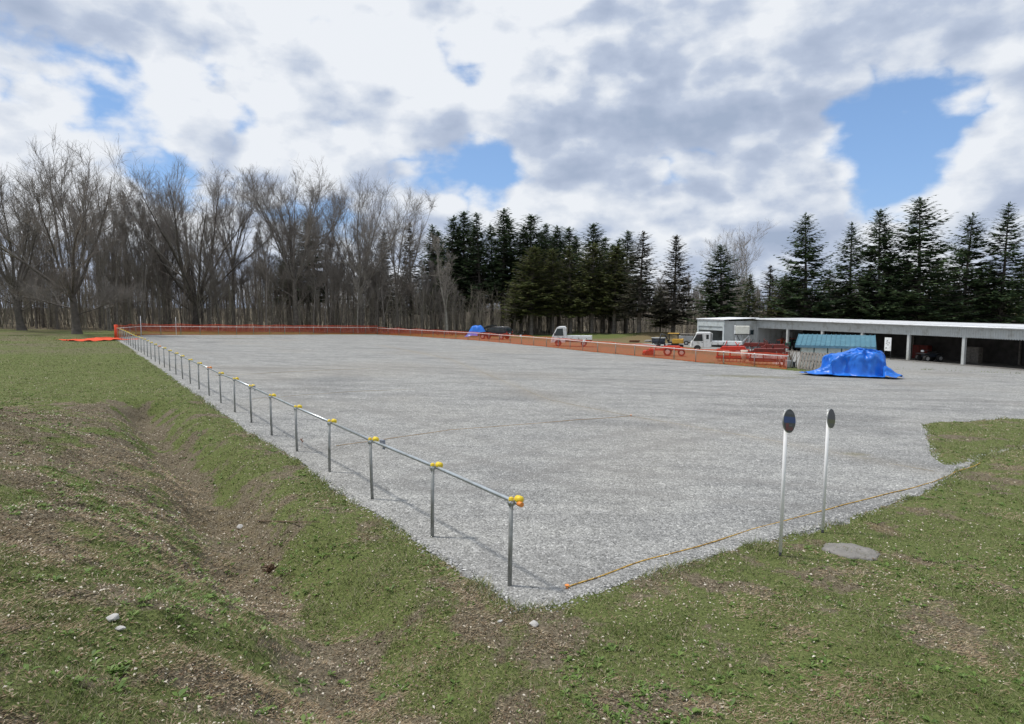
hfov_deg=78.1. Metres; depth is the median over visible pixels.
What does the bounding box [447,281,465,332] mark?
bare tree
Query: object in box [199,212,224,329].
bare tree
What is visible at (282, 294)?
fir tree
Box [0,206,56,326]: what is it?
bare tree
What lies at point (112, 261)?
bare tree
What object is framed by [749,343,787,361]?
farm implement
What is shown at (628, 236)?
fir tree
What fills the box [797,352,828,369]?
wooden pallet
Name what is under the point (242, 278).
bare tree
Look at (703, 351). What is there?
net fence
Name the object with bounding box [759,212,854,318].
fir tree
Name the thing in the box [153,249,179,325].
bare tree
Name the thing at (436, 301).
bare tree
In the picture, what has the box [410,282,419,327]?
bare tree
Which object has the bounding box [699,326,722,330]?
roller door
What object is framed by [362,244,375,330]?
bare tree
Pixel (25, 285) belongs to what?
bare tree
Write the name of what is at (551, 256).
fir tree
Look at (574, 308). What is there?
fir tree
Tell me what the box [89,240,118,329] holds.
bare tree
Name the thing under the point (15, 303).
bare tree
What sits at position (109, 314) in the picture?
bare tree
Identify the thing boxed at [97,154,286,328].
bare tree
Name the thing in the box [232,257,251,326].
bare tree
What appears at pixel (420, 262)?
bare tree
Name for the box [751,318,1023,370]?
machinery shed
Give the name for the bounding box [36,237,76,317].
bare tree
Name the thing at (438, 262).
bare tree
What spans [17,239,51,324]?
bare tree
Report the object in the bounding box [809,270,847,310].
fir tree
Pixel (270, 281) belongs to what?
bare tree
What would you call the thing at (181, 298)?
bare tree
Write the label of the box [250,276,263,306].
bare tree
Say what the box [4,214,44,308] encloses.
bare tree
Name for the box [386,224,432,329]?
fir tree
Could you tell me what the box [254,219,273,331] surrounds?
bare tree
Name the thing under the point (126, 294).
bare tree
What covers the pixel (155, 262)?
bare tree
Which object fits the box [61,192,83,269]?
bare tree
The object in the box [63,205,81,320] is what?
bare tree
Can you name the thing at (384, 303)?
bare tree
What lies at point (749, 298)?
fir tree
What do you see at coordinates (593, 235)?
fir tree
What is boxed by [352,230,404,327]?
fir tree
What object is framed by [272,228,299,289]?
bare tree
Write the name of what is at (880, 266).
fir tree
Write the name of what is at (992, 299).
fir tree
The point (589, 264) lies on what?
fir tree
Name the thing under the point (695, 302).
bare tree
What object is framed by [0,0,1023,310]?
sky
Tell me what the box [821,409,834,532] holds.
round sign
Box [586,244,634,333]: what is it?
fir tree
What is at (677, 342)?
mini excavator
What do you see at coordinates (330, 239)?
bare tree
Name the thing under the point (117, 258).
bare tree
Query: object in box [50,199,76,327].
bare tree
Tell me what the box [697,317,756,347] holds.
roller door building
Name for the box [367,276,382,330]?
bare tree
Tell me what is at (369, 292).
bare tree
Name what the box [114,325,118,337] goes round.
rolled net
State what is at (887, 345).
notice board
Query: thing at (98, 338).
spread net
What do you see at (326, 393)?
rope
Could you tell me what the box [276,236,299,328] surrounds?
bare tree
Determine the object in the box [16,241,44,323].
bare tree
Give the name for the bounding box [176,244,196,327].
bare tree
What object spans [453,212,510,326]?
fir tree
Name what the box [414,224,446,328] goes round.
fir tree
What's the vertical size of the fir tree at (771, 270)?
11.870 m
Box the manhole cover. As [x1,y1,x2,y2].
[822,543,879,560]
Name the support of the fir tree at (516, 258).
on the ground at (214, 520)
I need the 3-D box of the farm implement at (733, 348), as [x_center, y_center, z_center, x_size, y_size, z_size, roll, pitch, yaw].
[16.252,-0.806,46.462,2.300,1.505,1.002,2,5,22]
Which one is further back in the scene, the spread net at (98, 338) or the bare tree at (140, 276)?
the bare tree at (140, 276)
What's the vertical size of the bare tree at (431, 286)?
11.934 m
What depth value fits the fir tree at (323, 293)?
102.46 m
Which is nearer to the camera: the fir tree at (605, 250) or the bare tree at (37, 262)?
the bare tree at (37, 262)
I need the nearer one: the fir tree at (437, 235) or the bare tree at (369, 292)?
the bare tree at (369, 292)
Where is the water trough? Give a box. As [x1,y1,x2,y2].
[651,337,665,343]
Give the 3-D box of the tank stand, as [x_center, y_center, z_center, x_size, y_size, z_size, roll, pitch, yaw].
[22.966,-2.342,62.946,1.535,2.619,0.989,2,5,20]
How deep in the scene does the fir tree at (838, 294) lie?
88.78 m
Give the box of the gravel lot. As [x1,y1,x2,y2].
[117,334,1023,607]
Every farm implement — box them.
[716,341,749,361]
[740,339,770,355]
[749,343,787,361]
[760,340,788,357]
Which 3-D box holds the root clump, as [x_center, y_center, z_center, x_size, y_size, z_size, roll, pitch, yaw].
[-3.212,2.737,8.365,0.163,0.118,0.229,2,5,25]
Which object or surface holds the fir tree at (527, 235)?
on the ground at (214, 520)
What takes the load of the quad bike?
on the machinery shed
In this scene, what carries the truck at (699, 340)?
on the ground at (214, 520)
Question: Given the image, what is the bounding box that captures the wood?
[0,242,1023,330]
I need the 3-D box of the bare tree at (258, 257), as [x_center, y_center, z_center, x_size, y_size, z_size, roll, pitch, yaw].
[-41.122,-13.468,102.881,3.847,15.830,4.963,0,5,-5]
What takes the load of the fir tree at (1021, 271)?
on the ground at (214, 520)
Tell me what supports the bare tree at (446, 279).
on the ground at (214, 520)
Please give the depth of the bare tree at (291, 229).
89.06 m
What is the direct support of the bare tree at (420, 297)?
on the ground at (214, 520)
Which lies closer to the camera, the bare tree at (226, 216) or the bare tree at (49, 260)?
the bare tree at (49, 260)
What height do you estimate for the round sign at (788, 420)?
1.918 m
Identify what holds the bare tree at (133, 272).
on the ground at (214, 520)
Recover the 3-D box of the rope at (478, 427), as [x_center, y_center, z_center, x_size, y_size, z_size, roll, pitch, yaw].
[-0.281,1.728,16.831,9.232,0.269,0.550,-4,6,-35]
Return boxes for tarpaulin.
[801,347,902,377]
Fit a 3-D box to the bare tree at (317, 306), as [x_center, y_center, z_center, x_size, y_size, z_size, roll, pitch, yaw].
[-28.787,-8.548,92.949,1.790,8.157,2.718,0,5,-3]
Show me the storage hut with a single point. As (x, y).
(820, 343)
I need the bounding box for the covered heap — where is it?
[464,325,484,336]
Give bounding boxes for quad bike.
[915,349,943,361]
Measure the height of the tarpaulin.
1.626 m
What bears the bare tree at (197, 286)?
on the ground at (214, 520)
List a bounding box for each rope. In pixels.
[215,368,369,375]
[252,389,402,398]
[336,416,624,445]
[569,463,979,586]
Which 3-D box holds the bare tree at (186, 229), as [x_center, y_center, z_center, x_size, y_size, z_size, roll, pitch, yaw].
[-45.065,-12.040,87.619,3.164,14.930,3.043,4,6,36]
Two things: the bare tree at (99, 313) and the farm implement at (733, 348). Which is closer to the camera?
the farm implement at (733, 348)
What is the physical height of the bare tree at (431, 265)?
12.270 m
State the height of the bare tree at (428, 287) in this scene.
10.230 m
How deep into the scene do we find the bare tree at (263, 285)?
90.45 m
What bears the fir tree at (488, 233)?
on the ground at (214, 520)
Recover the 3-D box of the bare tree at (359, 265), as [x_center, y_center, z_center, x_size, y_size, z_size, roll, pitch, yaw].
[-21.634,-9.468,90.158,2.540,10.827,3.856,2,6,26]
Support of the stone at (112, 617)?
on the ground at (214, 520)
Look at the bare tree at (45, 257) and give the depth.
78.97 m
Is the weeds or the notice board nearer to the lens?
the weeds
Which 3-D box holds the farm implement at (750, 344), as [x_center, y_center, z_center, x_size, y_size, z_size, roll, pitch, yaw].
[21.364,-1.307,55.276,2.600,1.475,1.002,2,5,22]
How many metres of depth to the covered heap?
86.26 m
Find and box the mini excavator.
[657,333,683,347]
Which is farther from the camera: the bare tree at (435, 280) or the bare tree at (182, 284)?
the bare tree at (435, 280)
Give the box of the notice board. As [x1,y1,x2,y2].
[884,337,891,357]
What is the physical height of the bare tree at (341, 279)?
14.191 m
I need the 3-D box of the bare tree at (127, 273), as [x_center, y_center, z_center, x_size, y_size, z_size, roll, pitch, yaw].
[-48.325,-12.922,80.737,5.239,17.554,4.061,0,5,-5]
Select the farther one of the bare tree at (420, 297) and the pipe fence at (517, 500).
the bare tree at (420, 297)
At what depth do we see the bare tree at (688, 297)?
122.34 m
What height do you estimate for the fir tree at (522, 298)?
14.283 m
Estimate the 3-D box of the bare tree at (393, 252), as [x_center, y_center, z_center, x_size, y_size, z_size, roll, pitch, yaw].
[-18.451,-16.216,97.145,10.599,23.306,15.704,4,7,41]
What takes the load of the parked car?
on the ground at (214, 520)
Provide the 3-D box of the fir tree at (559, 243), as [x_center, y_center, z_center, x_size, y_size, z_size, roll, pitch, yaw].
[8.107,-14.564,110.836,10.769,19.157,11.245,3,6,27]
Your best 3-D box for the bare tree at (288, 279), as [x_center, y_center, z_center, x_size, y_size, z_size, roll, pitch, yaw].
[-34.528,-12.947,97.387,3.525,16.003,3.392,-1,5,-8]
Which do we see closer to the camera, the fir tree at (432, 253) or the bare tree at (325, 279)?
the bare tree at (325, 279)
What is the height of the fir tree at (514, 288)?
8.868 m
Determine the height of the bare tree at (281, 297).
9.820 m
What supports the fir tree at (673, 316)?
on the ground at (214, 520)
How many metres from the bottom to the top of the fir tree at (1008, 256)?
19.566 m
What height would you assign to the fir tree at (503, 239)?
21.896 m
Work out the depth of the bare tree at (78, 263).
89.74 m
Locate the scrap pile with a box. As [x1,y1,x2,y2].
[776,349,799,367]
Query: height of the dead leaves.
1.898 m
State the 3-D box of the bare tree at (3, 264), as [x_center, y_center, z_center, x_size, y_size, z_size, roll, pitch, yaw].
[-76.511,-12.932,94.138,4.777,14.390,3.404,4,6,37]
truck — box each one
[551,326,591,345]
[690,332,741,350]
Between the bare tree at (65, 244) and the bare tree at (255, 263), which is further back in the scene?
the bare tree at (255, 263)
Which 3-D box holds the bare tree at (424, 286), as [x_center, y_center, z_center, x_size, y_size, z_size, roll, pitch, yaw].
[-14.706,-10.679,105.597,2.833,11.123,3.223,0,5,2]
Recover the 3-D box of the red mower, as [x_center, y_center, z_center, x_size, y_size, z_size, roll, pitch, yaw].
[12.577,-1.132,52.284,3.404,1.158,1.600,1,5,14]
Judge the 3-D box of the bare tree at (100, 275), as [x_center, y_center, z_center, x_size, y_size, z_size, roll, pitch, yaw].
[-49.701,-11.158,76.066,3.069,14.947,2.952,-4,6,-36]
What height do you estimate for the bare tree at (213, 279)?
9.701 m
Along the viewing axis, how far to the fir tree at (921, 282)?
82.19 m
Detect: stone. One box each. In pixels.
[106,613,118,621]
[115,626,125,630]
[529,620,537,627]
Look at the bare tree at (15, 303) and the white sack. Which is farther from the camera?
the bare tree at (15, 303)
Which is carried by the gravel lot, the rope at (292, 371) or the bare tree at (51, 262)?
the rope at (292, 371)
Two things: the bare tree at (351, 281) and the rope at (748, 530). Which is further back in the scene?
the bare tree at (351, 281)
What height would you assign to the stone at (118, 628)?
0.027 m
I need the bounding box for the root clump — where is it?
[262,563,276,572]
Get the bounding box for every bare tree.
[0,125,166,333]
[0,163,79,330]
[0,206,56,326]
[0,237,10,318]
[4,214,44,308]
[5,226,42,327]
[6,252,35,323]
[15,213,35,325]
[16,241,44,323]
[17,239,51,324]
[22,205,61,327]
[25,204,81,328]
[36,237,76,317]
[40,209,62,326]
[41,178,161,325]
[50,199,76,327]
[60,216,86,322]
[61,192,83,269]
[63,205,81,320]
[77,196,100,327]
[84,211,110,330]
[86,212,119,330]
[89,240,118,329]
[96,230,122,318]
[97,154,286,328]
[98,210,121,324]
[105,200,136,327]
[106,166,201,324]
[114,210,151,329]
[114,263,140,326]
[117,191,155,328]
[123,211,151,329]
[126,200,159,323]
[129,245,150,328]
[131,216,162,328]
[140,222,163,324]
[140,241,158,325]
[152,250,172,318]
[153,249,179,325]
[155,216,175,327]
[158,225,178,322]
[167,244,181,324]
[173,247,196,328]
[174,223,194,306]
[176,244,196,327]
[177,272,189,320]
[185,228,209,324]
[194,260,212,327]
[195,165,276,328]
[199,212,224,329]
[199,214,228,328]
[200,259,225,330]
[217,259,236,327]
[230,154,352,330]
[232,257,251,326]
[233,250,249,326]
[242,245,267,323]
[245,230,269,324]
[246,236,266,329]
[249,269,264,327]
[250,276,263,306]
[251,235,271,324]
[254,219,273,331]
[256,253,276,313]
[258,225,279,321]
[269,234,291,325]
[271,252,284,320]
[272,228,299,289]
[272,262,292,326]
[273,268,291,328]
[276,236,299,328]
[276,238,292,304]
[280,235,302,327]
[291,250,306,324]
[295,168,424,331]
[300,187,352,326]
[306,248,321,331]
[310,277,320,329]
[314,238,334,330]
[317,249,330,332]
[323,240,338,330]
[323,274,338,330]
[326,243,346,328]
[330,278,340,326]
[332,239,347,330]
[332,254,355,326]
[338,252,356,330]
[344,182,439,331]
[345,256,358,310]
[347,235,361,313]
[349,259,371,332]
[357,259,377,331]
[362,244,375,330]
[364,251,375,331]
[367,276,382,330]
[368,242,390,329]
[369,244,394,332]
[373,252,386,330]
[376,289,391,322]
[395,274,411,330]
[396,253,412,330]
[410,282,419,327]
[411,286,424,316]
[412,278,428,328]
[413,259,431,332]
[417,266,430,313]
[421,271,433,305]
[423,260,441,330]
[425,260,438,328]
[429,233,462,333]
[432,267,443,319]
[432,288,442,332]
[441,250,457,333]
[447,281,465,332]
[653,278,664,331]
[654,275,668,330]
[678,274,697,332]
[689,286,699,333]
[695,278,710,315]
[696,217,772,312]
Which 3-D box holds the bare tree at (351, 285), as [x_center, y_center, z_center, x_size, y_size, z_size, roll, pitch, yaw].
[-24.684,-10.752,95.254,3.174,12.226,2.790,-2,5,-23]
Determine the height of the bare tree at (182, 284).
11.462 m
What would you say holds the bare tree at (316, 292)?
on the ground at (214, 520)
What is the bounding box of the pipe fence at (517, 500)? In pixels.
[118,328,523,585]
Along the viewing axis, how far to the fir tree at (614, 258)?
98.50 m
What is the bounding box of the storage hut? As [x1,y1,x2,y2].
[795,334,875,367]
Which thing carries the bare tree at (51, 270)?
on the ground at (214, 520)
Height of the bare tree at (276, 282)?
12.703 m
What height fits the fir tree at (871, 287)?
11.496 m
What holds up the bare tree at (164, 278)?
on the ground at (214, 520)
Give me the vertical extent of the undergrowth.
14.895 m
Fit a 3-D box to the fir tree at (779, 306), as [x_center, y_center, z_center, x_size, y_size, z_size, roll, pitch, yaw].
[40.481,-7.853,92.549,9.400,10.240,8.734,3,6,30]
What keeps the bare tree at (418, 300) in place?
on the ground at (214, 520)
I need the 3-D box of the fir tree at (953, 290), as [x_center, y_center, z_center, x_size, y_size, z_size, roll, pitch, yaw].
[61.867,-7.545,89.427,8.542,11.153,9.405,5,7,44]
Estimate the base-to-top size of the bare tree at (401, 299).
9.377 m
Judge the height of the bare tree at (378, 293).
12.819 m
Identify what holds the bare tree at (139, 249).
on the ground at (214, 520)
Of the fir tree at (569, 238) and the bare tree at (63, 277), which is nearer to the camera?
the bare tree at (63, 277)
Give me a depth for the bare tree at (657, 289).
125.53 m
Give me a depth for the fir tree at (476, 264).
122.08 m
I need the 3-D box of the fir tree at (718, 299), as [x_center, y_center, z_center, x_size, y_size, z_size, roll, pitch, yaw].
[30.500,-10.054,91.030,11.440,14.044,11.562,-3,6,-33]
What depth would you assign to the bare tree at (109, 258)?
81.43 m
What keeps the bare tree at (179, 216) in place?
on the ground at (214, 520)
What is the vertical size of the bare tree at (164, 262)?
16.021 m
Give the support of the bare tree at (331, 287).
on the ground at (214, 520)
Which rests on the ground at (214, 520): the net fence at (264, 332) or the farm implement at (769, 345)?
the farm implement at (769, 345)
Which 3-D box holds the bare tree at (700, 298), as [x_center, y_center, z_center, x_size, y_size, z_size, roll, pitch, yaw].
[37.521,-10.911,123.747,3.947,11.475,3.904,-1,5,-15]
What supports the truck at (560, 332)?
on the ground at (214, 520)
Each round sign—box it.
[778,409,795,555]
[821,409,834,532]
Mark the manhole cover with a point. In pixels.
(869, 554)
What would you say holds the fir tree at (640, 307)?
on the ground at (214, 520)
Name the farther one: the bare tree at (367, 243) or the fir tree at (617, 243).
the fir tree at (617, 243)
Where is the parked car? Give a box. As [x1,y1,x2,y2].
[478,326,512,339]
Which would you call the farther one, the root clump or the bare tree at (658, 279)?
the bare tree at (658, 279)
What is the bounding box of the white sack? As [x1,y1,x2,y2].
[741,350,747,361]
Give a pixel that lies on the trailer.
(687, 339)
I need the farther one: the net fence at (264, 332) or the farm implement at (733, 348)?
the net fence at (264, 332)
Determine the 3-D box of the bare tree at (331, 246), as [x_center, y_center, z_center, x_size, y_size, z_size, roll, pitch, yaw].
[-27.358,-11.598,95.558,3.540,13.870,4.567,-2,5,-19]
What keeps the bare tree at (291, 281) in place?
on the ground at (214, 520)
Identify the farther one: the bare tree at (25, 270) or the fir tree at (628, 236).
the fir tree at (628, 236)
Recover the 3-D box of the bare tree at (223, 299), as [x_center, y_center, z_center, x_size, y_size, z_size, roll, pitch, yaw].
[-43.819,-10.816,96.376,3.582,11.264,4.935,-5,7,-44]
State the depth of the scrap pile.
41.60 m
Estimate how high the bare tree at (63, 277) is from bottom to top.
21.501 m
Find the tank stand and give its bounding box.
[734,325,750,350]
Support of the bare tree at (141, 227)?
on the ground at (214, 520)
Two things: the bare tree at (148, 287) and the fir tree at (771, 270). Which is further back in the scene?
the fir tree at (771, 270)
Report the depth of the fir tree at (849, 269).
88.69 m
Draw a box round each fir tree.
[259,260,302,326]
[273,218,344,328]
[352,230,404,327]
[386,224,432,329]
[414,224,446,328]
[417,230,466,329]
[430,215,472,330]
[435,211,502,330]
[450,225,474,329]
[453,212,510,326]
[465,229,496,325]
[466,208,526,326]
[476,224,502,324]
[486,214,561,329]
[491,217,526,329]
[495,245,565,334]
[497,280,528,331]
[505,229,531,330]
[524,223,559,332]
[525,248,582,334]
[531,231,561,330]
[538,225,580,326]
[549,246,595,333]
[558,227,588,332]
[561,242,619,332]
[562,222,623,332]
[570,235,587,332]
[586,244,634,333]
[588,244,642,333]
[594,238,611,332]
[604,239,642,333]
[606,230,656,333]
[606,231,672,332]
[641,234,704,332]
[644,288,676,331]
[683,244,772,329]
[730,274,764,320]
[746,265,783,320]
[758,274,803,317]
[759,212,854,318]
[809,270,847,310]
[817,221,878,319]
[823,280,863,319]
[835,207,927,320]
[844,268,876,318]
[859,195,996,321]
[912,212,1020,322]
[926,260,961,315]
[934,273,971,320]
[956,202,1023,323]
[965,265,1023,321]
[999,261,1023,323]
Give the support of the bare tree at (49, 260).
on the ground at (214, 520)
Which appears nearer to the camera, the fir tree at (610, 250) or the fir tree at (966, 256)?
the fir tree at (966, 256)
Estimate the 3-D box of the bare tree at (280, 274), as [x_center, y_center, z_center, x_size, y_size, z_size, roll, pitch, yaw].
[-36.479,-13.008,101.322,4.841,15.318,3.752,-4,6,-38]
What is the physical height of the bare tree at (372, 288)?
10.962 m
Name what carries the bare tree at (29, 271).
on the ground at (214, 520)
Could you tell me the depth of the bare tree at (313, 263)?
98.98 m
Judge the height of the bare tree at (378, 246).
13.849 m
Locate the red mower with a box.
[643,341,684,355]
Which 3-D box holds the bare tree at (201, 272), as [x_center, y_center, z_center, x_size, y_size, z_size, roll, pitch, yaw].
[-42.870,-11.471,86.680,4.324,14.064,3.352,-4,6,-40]
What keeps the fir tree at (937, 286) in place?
on the ground at (214, 520)
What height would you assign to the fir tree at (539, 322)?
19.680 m
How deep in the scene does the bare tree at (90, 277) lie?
87.97 m
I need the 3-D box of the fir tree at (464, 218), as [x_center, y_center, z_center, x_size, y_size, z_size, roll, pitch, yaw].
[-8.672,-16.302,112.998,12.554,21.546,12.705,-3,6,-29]
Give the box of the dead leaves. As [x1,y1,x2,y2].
[0,376,1023,723]
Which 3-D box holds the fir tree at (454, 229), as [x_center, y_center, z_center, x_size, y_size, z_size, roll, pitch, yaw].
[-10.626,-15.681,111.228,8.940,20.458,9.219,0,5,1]
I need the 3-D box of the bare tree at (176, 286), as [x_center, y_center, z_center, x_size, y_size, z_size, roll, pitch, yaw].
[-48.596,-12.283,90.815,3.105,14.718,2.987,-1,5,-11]
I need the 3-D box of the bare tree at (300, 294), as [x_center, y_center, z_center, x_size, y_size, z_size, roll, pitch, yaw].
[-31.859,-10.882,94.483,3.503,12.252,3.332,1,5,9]
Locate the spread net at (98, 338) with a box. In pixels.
[53,337,137,340]
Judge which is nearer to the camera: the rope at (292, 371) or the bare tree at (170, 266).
the rope at (292, 371)
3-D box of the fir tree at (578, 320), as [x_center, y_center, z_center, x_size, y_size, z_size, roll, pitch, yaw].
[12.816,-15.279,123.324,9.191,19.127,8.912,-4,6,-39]
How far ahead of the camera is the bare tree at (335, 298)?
95.32 m
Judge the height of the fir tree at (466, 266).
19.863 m
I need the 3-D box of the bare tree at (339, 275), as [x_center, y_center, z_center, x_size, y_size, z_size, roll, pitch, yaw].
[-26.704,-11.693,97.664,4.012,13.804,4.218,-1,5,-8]
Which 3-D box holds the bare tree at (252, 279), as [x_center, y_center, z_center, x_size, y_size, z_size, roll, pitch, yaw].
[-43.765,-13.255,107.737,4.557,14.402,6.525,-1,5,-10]
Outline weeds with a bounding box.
[0,388,1023,723]
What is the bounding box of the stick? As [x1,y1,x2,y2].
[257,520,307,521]
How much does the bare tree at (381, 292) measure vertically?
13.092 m
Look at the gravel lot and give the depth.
16.07 m
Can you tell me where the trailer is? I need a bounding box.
[679,333,694,344]
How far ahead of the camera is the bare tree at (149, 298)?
96.94 m
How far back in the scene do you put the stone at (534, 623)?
6.03 m
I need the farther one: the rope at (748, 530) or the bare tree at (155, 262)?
the bare tree at (155, 262)
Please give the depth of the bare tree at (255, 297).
100.97 m
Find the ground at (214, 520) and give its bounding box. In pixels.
[0,308,1023,723]
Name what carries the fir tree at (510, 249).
on the ground at (214, 520)
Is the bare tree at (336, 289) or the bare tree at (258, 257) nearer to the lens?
the bare tree at (336, 289)
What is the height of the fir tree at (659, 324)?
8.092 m
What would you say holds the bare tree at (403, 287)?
on the ground at (214, 520)
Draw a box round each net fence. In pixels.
[117,323,377,336]
[377,327,788,368]
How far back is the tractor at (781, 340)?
68.83 m
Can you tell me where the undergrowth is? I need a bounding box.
[0,265,739,334]
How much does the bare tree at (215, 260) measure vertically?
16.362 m
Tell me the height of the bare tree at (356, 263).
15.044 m
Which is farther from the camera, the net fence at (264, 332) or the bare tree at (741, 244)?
the bare tree at (741, 244)
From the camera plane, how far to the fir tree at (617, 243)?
114.25 m
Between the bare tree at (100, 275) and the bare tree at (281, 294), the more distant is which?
the bare tree at (281, 294)

